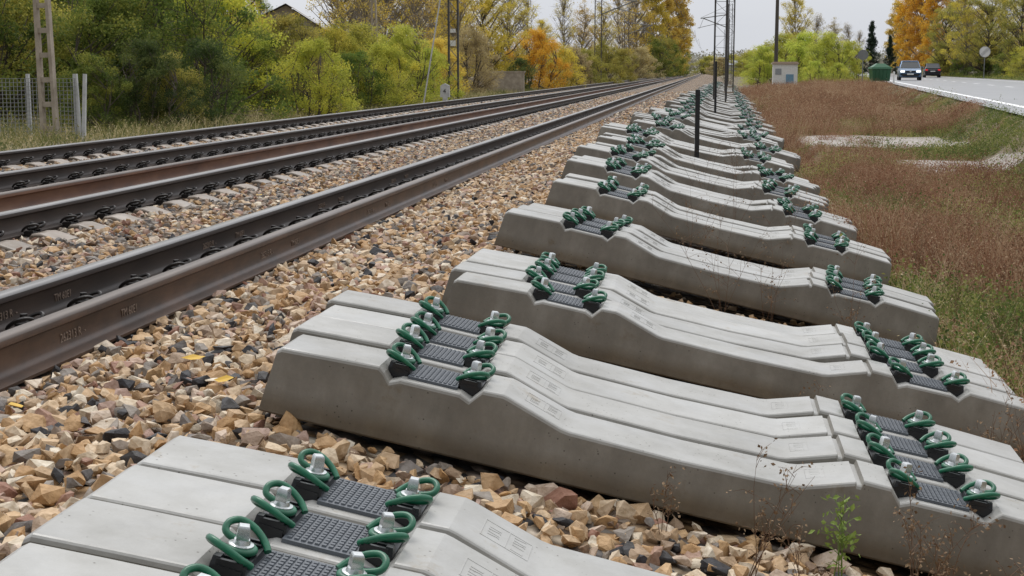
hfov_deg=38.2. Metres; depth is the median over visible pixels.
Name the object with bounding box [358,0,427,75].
deciduous tree
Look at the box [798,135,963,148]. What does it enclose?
path
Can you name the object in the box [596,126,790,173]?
concrete sleeper
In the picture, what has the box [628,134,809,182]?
concrete sleeper
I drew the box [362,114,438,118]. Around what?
track sleeper
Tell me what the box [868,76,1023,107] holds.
road edge line
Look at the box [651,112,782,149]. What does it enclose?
concrete sleeper
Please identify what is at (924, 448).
concrete sleeper
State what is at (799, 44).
shrub
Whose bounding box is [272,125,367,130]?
track sleeper
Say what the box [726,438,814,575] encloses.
weed
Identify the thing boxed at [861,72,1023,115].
road
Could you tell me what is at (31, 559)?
concrete sleeper
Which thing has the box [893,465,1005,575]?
weed
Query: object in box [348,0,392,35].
deciduous tree
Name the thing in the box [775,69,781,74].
window
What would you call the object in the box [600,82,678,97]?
distant track sleepers
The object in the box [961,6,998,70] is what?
deciduous tree
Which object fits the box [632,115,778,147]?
concrete sleeper
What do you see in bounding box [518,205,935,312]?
concrete sleeper
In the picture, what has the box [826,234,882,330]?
weed
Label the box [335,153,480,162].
track sleeper
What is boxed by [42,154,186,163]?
track sleeper
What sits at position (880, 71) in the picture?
waste container
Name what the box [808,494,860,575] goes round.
weed
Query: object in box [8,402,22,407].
fallen leaf
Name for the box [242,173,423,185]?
track sleeper
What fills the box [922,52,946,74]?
shrub
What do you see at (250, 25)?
shrub
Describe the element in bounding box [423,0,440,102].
guy wire
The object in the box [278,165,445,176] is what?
track sleeper
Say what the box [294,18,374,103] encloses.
shrub
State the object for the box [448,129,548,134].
track sleeper
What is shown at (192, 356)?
fallen leaf
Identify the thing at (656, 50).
shrub
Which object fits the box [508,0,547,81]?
deciduous tree
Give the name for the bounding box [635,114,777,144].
concrete sleeper
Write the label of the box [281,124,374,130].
track sleeper
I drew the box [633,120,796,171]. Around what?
concrete sleeper
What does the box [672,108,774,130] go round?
concrete sleeper
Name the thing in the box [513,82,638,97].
distant track sleepers
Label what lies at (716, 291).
weed
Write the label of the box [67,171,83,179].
track sleeper
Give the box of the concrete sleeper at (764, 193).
[574,145,825,211]
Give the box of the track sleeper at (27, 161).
[20,157,168,166]
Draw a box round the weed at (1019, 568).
[980,557,1023,575]
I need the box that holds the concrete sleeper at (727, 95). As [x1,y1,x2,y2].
[702,88,747,99]
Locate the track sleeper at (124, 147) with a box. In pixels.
[119,144,247,151]
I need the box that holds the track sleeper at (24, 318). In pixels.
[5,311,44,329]
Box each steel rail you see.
[0,73,693,191]
[0,73,697,240]
[0,73,702,331]
[0,75,685,211]
[0,75,700,391]
[0,77,658,164]
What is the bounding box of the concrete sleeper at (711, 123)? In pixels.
[650,107,762,132]
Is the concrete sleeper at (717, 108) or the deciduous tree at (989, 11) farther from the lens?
the deciduous tree at (989, 11)
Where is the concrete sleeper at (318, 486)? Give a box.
[137,435,667,575]
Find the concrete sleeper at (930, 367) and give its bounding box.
[440,261,1015,395]
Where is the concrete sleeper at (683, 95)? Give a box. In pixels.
[680,94,737,107]
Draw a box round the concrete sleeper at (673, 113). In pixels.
[654,111,783,149]
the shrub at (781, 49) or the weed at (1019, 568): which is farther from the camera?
the shrub at (781, 49)
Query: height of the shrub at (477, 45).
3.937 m
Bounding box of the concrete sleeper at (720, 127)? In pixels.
[657,110,781,138]
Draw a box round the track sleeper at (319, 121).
[315,120,400,124]
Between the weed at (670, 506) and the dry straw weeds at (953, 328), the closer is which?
the weed at (670, 506)
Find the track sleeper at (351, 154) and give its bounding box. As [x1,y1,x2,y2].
[346,151,487,158]
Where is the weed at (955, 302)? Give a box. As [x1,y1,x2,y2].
[934,244,981,322]
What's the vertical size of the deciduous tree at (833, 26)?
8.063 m
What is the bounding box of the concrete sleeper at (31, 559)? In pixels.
[0,543,219,575]
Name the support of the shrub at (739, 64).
on the ground at (1004, 148)
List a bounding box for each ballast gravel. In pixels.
[0,91,687,290]
[0,122,1021,575]
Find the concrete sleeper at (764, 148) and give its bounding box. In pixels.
[649,122,800,171]
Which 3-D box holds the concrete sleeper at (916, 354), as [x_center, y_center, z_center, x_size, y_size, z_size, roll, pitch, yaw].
[0.978,0.185,6.718,2.490,0.268,0.274,13,10,5]
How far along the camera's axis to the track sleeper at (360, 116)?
33.83 m
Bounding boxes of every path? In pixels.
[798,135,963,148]
[898,152,1023,171]
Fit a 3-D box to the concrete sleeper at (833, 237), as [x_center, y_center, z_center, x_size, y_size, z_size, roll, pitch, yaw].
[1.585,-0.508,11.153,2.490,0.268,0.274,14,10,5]
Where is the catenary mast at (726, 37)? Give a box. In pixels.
[713,0,728,102]
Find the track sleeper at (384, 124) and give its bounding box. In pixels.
[299,122,388,127]
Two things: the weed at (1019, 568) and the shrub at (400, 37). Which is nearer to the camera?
the weed at (1019, 568)
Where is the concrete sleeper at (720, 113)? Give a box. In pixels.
[674,100,764,121]
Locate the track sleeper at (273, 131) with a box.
[262,126,359,132]
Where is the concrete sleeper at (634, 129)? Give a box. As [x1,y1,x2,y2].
[609,126,793,174]
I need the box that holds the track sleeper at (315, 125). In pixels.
[307,121,394,126]
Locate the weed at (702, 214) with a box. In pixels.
[679,190,743,248]
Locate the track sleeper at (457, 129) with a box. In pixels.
[454,127,552,133]
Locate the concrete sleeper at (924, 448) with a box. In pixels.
[318,305,1023,481]
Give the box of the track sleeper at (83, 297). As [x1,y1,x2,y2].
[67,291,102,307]
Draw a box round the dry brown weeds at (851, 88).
[730,75,988,133]
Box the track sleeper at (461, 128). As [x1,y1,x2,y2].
[459,126,556,131]
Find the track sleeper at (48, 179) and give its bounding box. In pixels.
[41,175,57,184]
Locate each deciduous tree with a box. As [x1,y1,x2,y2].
[56,0,160,48]
[207,0,251,58]
[227,0,301,27]
[254,0,273,17]
[305,0,368,33]
[320,0,378,34]
[330,0,394,45]
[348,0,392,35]
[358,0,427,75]
[377,0,437,52]
[379,0,454,74]
[400,0,456,46]
[424,0,473,73]
[428,0,496,77]
[460,0,531,77]
[485,0,537,70]
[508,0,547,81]
[532,18,560,79]
[547,0,585,71]
[570,0,600,71]
[587,1,621,71]
[595,0,636,73]
[612,0,659,67]
[616,1,639,51]
[634,0,671,74]
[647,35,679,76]
[660,0,681,58]
[665,0,695,72]
[677,7,693,67]
[779,0,814,62]
[811,12,833,62]
[825,17,846,74]
[840,22,855,70]
[854,31,867,75]
[883,0,908,72]
[891,0,924,65]
[901,0,936,70]
[915,0,951,65]
[919,2,974,71]
[937,0,971,48]
[939,0,994,74]
[951,0,1015,75]
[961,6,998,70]
[976,0,1023,67]
[990,0,1023,68]
[1014,3,1023,46]
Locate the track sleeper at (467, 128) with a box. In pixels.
[465,125,559,130]
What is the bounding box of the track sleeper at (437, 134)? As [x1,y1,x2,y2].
[435,132,541,136]
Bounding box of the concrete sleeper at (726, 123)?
[673,109,775,133]
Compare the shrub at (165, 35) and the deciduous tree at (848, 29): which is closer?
the shrub at (165, 35)
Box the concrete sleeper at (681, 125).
[645,120,800,168]
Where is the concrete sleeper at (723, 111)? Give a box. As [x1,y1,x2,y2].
[683,100,764,119]
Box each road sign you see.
[858,50,867,78]
[979,46,990,78]
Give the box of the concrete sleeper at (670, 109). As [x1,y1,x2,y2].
[658,108,761,131]
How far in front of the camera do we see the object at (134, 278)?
7.34 m
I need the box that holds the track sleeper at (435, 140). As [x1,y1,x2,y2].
[421,135,532,141]
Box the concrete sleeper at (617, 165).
[577,158,857,231]
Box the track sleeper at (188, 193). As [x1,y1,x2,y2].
[176,187,383,200]
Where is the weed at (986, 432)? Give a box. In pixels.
[959,405,1023,444]
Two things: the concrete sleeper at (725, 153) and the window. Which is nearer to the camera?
the concrete sleeper at (725, 153)
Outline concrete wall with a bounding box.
[464,71,524,91]
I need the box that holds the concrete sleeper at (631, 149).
[595,142,828,203]
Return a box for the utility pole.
[774,0,778,61]
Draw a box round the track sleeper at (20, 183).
[12,180,29,189]
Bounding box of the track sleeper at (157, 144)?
[152,140,273,147]
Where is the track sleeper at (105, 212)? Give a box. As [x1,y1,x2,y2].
[89,205,330,221]
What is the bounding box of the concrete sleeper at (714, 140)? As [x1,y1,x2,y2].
[637,119,793,155]
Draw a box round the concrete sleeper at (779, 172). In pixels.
[603,132,808,182]
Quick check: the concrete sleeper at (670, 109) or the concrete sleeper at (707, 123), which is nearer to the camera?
the concrete sleeper at (707, 123)
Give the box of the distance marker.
[440,83,449,100]
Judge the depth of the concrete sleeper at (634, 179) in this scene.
12.21 m
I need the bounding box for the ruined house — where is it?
[251,3,324,91]
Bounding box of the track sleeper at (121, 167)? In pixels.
[0,164,129,171]
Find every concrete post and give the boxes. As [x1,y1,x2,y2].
[33,0,59,139]
[370,0,377,59]
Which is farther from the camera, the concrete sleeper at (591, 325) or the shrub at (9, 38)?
the shrub at (9, 38)
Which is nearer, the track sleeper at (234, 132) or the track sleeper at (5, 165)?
the track sleeper at (5, 165)
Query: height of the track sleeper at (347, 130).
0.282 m
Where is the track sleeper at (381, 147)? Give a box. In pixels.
[378,144,506,151]
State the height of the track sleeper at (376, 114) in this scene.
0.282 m
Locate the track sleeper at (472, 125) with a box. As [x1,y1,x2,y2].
[470,124,562,128]
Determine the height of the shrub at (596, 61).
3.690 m
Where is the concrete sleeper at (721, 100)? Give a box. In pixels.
[689,92,751,106]
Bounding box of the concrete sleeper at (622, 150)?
[587,145,828,210]
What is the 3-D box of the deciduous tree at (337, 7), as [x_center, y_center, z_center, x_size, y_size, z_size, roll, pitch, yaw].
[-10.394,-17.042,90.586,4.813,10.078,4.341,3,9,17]
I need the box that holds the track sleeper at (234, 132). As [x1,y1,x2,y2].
[231,130,335,136]
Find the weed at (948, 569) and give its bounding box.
[894,498,982,575]
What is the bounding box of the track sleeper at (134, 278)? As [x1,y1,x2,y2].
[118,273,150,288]
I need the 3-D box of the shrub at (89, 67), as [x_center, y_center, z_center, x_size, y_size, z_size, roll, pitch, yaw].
[-8.579,-3.981,30.156,1.910,1.722,1.955,0,8,0]
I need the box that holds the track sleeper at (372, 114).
[368,113,442,117]
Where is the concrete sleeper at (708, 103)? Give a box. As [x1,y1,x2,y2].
[684,97,761,115]
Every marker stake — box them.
[694,90,699,157]
[714,61,716,112]
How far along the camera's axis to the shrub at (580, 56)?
108.84 m
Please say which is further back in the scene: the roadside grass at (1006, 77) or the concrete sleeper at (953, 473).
the roadside grass at (1006, 77)
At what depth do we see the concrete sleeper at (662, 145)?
16.93 m
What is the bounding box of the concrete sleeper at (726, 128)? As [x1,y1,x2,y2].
[663,111,783,147]
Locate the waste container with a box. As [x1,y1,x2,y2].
[868,63,891,81]
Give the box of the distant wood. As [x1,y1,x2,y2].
[463,44,999,72]
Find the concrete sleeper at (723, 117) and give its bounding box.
[678,105,772,126]
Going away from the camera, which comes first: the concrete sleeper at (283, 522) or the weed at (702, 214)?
the concrete sleeper at (283, 522)
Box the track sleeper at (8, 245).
[0,230,257,251]
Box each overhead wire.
[595,0,661,39]
[674,0,700,47]
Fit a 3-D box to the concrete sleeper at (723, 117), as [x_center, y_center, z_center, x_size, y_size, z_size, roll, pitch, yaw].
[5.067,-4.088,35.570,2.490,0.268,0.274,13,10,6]
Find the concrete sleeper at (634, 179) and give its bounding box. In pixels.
[560,158,856,240]
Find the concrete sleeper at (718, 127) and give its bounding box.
[655,110,782,139]
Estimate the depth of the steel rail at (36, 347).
7.35 m
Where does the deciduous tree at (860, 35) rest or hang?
on the ground at (1004, 148)
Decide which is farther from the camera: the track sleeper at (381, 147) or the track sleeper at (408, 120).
the track sleeper at (408, 120)
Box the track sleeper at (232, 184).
[222,177,411,190]
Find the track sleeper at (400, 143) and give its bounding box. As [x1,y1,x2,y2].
[397,140,517,146]
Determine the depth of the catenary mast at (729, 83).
156.19 m
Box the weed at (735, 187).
[716,143,766,219]
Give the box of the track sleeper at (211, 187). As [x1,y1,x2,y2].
[201,182,398,194]
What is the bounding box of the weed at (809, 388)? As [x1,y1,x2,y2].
[793,381,830,396]
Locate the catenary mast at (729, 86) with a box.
[727,0,735,87]
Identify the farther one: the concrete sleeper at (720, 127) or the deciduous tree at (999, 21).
the deciduous tree at (999, 21)
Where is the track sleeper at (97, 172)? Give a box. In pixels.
[92,168,106,175]
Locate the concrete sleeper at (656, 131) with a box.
[636,126,793,166]
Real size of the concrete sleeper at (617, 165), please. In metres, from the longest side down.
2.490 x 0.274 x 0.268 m
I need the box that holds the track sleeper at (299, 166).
[294,162,454,171]
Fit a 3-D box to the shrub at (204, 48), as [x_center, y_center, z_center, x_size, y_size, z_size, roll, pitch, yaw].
[-6.980,-4.529,32.857,2.488,2.116,2.259,3,9,21]
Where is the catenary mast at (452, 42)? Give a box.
[447,0,458,99]
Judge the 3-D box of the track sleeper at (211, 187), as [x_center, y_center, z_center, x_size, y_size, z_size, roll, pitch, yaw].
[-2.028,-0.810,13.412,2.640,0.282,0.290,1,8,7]
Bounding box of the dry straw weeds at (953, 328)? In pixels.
[766,101,1023,397]
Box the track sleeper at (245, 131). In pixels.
[242,129,343,134]
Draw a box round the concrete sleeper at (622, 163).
[582,155,852,224]
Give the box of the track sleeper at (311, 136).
[207,133,316,140]
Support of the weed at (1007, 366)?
on the ballast gravel at (38, 446)
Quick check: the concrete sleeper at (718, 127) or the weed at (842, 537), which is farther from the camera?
the concrete sleeper at (718, 127)
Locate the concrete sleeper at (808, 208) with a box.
[571,155,846,222]
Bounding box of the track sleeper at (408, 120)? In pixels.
[330,118,412,122]
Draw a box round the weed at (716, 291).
[650,194,774,312]
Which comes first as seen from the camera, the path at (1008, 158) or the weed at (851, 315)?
the weed at (851, 315)
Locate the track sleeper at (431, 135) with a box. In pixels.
[428,133,537,139]
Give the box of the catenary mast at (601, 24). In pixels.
[594,0,639,78]
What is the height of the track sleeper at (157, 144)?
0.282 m
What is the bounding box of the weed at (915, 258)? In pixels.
[903,205,940,280]
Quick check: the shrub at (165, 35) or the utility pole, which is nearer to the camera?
the shrub at (165, 35)
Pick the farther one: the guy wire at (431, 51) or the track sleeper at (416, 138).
the guy wire at (431, 51)
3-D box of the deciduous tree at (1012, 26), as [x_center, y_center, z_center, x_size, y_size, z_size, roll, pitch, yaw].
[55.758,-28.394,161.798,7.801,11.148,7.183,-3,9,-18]
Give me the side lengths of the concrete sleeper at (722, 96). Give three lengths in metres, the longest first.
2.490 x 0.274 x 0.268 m
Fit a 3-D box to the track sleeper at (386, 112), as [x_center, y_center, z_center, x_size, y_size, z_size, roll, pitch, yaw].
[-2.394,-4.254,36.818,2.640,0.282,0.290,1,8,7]
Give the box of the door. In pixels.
[786,74,793,82]
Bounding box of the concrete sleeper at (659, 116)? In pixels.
[642,114,776,142]
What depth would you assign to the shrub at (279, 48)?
48.48 m
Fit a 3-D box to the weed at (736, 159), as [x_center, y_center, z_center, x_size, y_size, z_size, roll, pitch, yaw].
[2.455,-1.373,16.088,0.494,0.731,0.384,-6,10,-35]
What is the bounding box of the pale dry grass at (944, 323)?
[750,88,1023,396]
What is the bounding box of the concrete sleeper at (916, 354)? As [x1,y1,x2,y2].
[465,254,1003,381]
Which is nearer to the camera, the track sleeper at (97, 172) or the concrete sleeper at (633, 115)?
the track sleeper at (97, 172)
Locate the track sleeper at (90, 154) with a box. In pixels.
[83,149,218,157]
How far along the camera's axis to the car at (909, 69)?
119.96 m
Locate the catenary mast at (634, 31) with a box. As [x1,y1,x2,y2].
[624,14,653,55]
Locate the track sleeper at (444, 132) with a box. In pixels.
[442,130,545,135]
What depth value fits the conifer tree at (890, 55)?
231.03 m
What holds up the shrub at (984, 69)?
on the ground at (1004, 148)
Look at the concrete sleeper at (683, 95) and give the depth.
48.65 m
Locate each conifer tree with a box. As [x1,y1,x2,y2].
[858,20,880,73]
[883,35,897,73]
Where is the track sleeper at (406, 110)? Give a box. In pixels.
[405,109,471,112]
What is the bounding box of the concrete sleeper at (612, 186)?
[564,177,890,262]
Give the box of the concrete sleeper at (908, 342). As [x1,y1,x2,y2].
[475,248,988,368]
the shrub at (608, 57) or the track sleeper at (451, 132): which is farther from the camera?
the shrub at (608, 57)
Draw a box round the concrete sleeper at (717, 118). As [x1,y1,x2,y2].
[669,105,772,128]
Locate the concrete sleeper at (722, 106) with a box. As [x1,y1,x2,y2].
[683,97,752,110]
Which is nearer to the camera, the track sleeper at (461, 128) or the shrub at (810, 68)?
the track sleeper at (461, 128)
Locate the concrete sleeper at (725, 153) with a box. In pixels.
[603,124,787,164]
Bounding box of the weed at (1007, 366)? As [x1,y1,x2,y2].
[983,306,1023,391]
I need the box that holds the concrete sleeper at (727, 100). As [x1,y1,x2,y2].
[692,91,750,104]
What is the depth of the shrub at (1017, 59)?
157.65 m
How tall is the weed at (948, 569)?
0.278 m
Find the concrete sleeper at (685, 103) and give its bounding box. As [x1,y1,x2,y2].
[674,101,753,119]
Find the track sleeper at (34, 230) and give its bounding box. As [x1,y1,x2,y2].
[10,221,285,239]
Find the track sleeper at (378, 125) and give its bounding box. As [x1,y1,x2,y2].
[290,123,381,128]
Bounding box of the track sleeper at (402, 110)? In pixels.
[400,109,467,113]
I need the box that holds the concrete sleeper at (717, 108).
[680,98,762,117]
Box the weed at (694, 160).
[643,123,729,190]
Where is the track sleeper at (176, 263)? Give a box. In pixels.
[162,258,191,271]
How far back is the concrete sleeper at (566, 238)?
8.20 m
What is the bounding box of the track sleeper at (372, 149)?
[368,146,500,153]
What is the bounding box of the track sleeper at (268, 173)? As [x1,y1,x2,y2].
[262,169,434,180]
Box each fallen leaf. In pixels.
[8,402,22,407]
[181,354,204,359]
[214,375,233,381]
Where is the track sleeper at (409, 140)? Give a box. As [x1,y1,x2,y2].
[406,138,523,145]
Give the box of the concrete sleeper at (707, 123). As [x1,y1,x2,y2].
[651,108,760,132]
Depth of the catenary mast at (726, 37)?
54.69 m
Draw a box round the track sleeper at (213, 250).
[200,246,226,257]
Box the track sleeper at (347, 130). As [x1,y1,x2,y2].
[253,128,351,133]
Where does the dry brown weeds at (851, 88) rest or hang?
on the ground at (1004, 148)
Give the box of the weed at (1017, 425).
[1003,387,1023,461]
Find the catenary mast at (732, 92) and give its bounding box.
[723,0,734,93]
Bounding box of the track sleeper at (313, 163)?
[308,159,463,168]
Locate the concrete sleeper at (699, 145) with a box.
[609,122,785,161]
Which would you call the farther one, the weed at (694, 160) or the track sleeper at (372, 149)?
the track sleeper at (372, 149)
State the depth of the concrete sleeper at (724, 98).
62.60 m
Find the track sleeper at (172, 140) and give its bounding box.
[167,138,284,145]
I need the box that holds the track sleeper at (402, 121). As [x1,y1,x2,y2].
[322,119,406,123]
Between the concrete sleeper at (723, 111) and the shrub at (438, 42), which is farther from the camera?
the shrub at (438, 42)
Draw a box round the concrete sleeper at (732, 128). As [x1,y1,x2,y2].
[648,109,761,133]
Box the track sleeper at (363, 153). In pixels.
[358,148,493,156]
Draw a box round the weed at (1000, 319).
[974,272,1023,358]
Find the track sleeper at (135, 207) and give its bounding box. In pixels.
[122,199,350,214]
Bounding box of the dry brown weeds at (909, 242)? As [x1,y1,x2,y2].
[746,93,1023,459]
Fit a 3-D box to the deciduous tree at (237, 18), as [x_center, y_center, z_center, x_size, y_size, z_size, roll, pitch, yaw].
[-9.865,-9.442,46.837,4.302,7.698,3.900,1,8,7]
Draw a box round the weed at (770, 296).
[747,240,795,320]
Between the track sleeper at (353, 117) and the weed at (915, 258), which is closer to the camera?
the weed at (915, 258)
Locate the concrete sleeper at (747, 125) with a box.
[663,108,773,134]
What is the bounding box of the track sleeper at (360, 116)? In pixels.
[356,115,433,118]
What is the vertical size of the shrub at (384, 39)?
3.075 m
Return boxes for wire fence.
[0,74,86,139]
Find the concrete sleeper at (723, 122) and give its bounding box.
[664,107,765,128]
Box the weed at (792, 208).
[781,191,806,225]
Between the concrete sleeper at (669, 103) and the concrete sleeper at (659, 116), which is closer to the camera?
the concrete sleeper at (659, 116)
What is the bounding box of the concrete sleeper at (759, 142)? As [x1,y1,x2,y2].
[642,119,796,154]
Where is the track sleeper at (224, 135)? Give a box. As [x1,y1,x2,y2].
[219,132,325,138]
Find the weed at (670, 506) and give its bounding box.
[647,466,684,534]
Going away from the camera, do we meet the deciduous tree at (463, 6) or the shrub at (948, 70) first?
the deciduous tree at (463, 6)
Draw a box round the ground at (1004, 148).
[4,72,1023,333]
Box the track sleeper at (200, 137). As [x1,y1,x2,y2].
[194,135,306,141]
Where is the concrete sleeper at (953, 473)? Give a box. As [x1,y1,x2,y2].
[289,315,1023,501]
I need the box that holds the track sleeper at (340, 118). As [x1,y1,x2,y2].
[337,117,418,121]
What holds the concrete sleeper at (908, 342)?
on the ballast gravel at (38, 446)
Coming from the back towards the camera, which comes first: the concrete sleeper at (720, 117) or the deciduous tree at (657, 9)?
the deciduous tree at (657, 9)
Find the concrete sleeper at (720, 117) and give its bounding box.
[673,105,769,125]
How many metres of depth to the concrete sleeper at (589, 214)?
8.82 m
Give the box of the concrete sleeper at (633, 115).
[629,113,755,137]
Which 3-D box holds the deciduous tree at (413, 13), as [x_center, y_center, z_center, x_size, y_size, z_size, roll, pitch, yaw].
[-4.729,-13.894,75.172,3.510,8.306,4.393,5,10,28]
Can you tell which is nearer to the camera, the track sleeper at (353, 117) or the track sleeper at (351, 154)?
the track sleeper at (351, 154)
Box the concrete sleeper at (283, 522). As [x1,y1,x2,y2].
[86,465,517,575]
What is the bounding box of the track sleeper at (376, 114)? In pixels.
[374,113,447,116]
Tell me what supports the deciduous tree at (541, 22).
on the ground at (1004, 148)
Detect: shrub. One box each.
[0,0,74,128]
[0,0,113,122]
[1,0,113,119]
[41,0,201,120]
[43,2,102,70]
[46,50,139,132]
[56,0,234,117]
[63,0,297,120]
[97,35,204,128]
[128,50,215,127]
[146,0,247,71]
[149,0,294,115]
[154,36,251,126]
[220,27,311,114]
[231,10,290,102]
[242,11,358,112]
[244,21,315,90]
[271,36,366,115]
[288,26,349,85]
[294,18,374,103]
[312,26,367,79]
[321,49,393,108]
[331,20,391,95]
[347,42,432,109]
[360,22,450,103]
[360,32,406,93]
[406,46,465,102]
[409,36,472,94]
[443,19,504,94]
[505,27,574,88]
[506,57,537,90]
[539,42,587,87]
[553,45,595,85]
[562,47,609,84]
[588,37,631,83]
[606,47,641,81]
[625,45,665,78]
[642,35,678,77]
[654,37,691,76]
[675,52,694,76]
[690,55,718,74]
[704,57,730,75]
[724,49,760,76]
[729,52,747,73]
[738,44,783,86]
[740,49,765,77]
[749,31,800,81]
[779,29,830,82]
[797,31,858,81]
[797,60,827,82]
[826,39,871,80]
[827,62,848,80]
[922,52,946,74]
[930,49,959,75]
[948,52,992,75]
[973,49,1009,76]
[987,51,1023,77]
[999,46,1023,77]
[1009,51,1023,76]
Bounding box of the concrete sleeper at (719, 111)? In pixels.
[673,99,762,119]
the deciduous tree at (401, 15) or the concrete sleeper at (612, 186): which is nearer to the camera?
the concrete sleeper at (612, 186)
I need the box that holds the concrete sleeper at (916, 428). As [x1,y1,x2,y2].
[325,290,1023,463]
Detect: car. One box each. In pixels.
[896,61,923,79]
[922,63,940,77]
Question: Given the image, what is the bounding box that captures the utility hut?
[771,62,798,83]
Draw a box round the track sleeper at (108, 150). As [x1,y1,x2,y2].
[102,146,233,154]
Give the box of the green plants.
[754,89,1023,459]
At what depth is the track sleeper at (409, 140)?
22.26 m
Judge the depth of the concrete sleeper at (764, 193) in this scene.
14.28 m
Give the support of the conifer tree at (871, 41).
on the ground at (1004, 148)
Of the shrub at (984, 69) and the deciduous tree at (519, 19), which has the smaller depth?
the deciduous tree at (519, 19)
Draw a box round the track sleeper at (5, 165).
[0,160,150,168]
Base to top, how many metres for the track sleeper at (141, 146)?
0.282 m
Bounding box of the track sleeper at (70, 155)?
[63,151,203,160]
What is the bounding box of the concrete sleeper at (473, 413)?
[258,334,1023,575]
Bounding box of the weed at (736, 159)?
[719,134,766,179]
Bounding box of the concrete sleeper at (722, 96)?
[697,89,742,99]
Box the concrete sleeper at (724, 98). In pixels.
[703,91,753,105]
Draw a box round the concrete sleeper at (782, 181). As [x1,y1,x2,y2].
[596,135,814,193]
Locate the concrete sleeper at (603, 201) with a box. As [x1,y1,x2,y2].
[545,178,891,284]
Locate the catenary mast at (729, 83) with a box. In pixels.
[699,4,732,84]
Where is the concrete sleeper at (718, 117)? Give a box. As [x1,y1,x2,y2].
[683,106,775,129]
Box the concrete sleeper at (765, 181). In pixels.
[586,143,821,199]
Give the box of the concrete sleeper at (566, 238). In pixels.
[494,208,938,346]
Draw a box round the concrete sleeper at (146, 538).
[21,498,424,575]
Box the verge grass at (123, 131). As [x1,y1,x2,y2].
[0,84,579,150]
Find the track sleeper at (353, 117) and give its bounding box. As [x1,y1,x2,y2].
[350,116,428,119]
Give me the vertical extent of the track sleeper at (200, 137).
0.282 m
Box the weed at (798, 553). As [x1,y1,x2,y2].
[766,523,833,575]
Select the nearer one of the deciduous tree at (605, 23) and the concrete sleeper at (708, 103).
the concrete sleeper at (708, 103)
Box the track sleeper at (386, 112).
[384,111,455,115]
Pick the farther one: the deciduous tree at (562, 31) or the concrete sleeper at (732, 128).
the deciduous tree at (562, 31)
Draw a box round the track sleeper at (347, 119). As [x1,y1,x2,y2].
[343,116,423,121]
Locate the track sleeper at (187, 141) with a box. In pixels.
[181,137,296,143]
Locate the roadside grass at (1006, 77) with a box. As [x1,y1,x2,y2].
[949,73,1023,80]
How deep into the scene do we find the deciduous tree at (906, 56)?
287.45 m
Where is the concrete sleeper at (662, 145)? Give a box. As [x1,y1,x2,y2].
[612,136,819,194]
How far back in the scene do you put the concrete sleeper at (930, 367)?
6.41 m
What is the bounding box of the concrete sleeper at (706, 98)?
[688,93,756,110]
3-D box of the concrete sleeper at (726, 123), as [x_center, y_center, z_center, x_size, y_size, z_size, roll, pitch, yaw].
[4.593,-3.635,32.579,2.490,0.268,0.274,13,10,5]
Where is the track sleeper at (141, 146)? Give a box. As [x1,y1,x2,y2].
[136,142,261,150]
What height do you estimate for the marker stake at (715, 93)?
1.750 m
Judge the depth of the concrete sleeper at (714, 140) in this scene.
22.37 m
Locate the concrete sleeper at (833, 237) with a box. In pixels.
[565,173,885,253]
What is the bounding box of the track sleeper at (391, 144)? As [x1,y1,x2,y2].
[388,142,512,149]
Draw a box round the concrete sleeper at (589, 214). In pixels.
[529,203,933,307]
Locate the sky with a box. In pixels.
[226,0,1023,66]
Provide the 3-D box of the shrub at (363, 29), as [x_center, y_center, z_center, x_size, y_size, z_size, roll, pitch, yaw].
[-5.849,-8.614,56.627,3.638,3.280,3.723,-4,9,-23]
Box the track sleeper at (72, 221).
[51,213,309,231]
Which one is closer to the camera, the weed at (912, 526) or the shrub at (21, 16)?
the weed at (912, 526)
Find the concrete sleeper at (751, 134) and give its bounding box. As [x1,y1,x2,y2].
[634,112,771,140]
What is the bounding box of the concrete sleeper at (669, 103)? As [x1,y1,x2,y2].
[666,101,755,121]
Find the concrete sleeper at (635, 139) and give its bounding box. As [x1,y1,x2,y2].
[607,136,816,194]
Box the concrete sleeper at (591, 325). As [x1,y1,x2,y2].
[446,272,1023,458]
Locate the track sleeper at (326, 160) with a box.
[322,156,472,164]
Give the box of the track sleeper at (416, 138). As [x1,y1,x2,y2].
[414,136,527,142]
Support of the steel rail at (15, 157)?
on the track sleeper at (284, 126)
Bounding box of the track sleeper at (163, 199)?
[151,192,367,206]
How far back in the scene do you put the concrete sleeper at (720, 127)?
27.95 m
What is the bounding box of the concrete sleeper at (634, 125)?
[610,123,785,162]

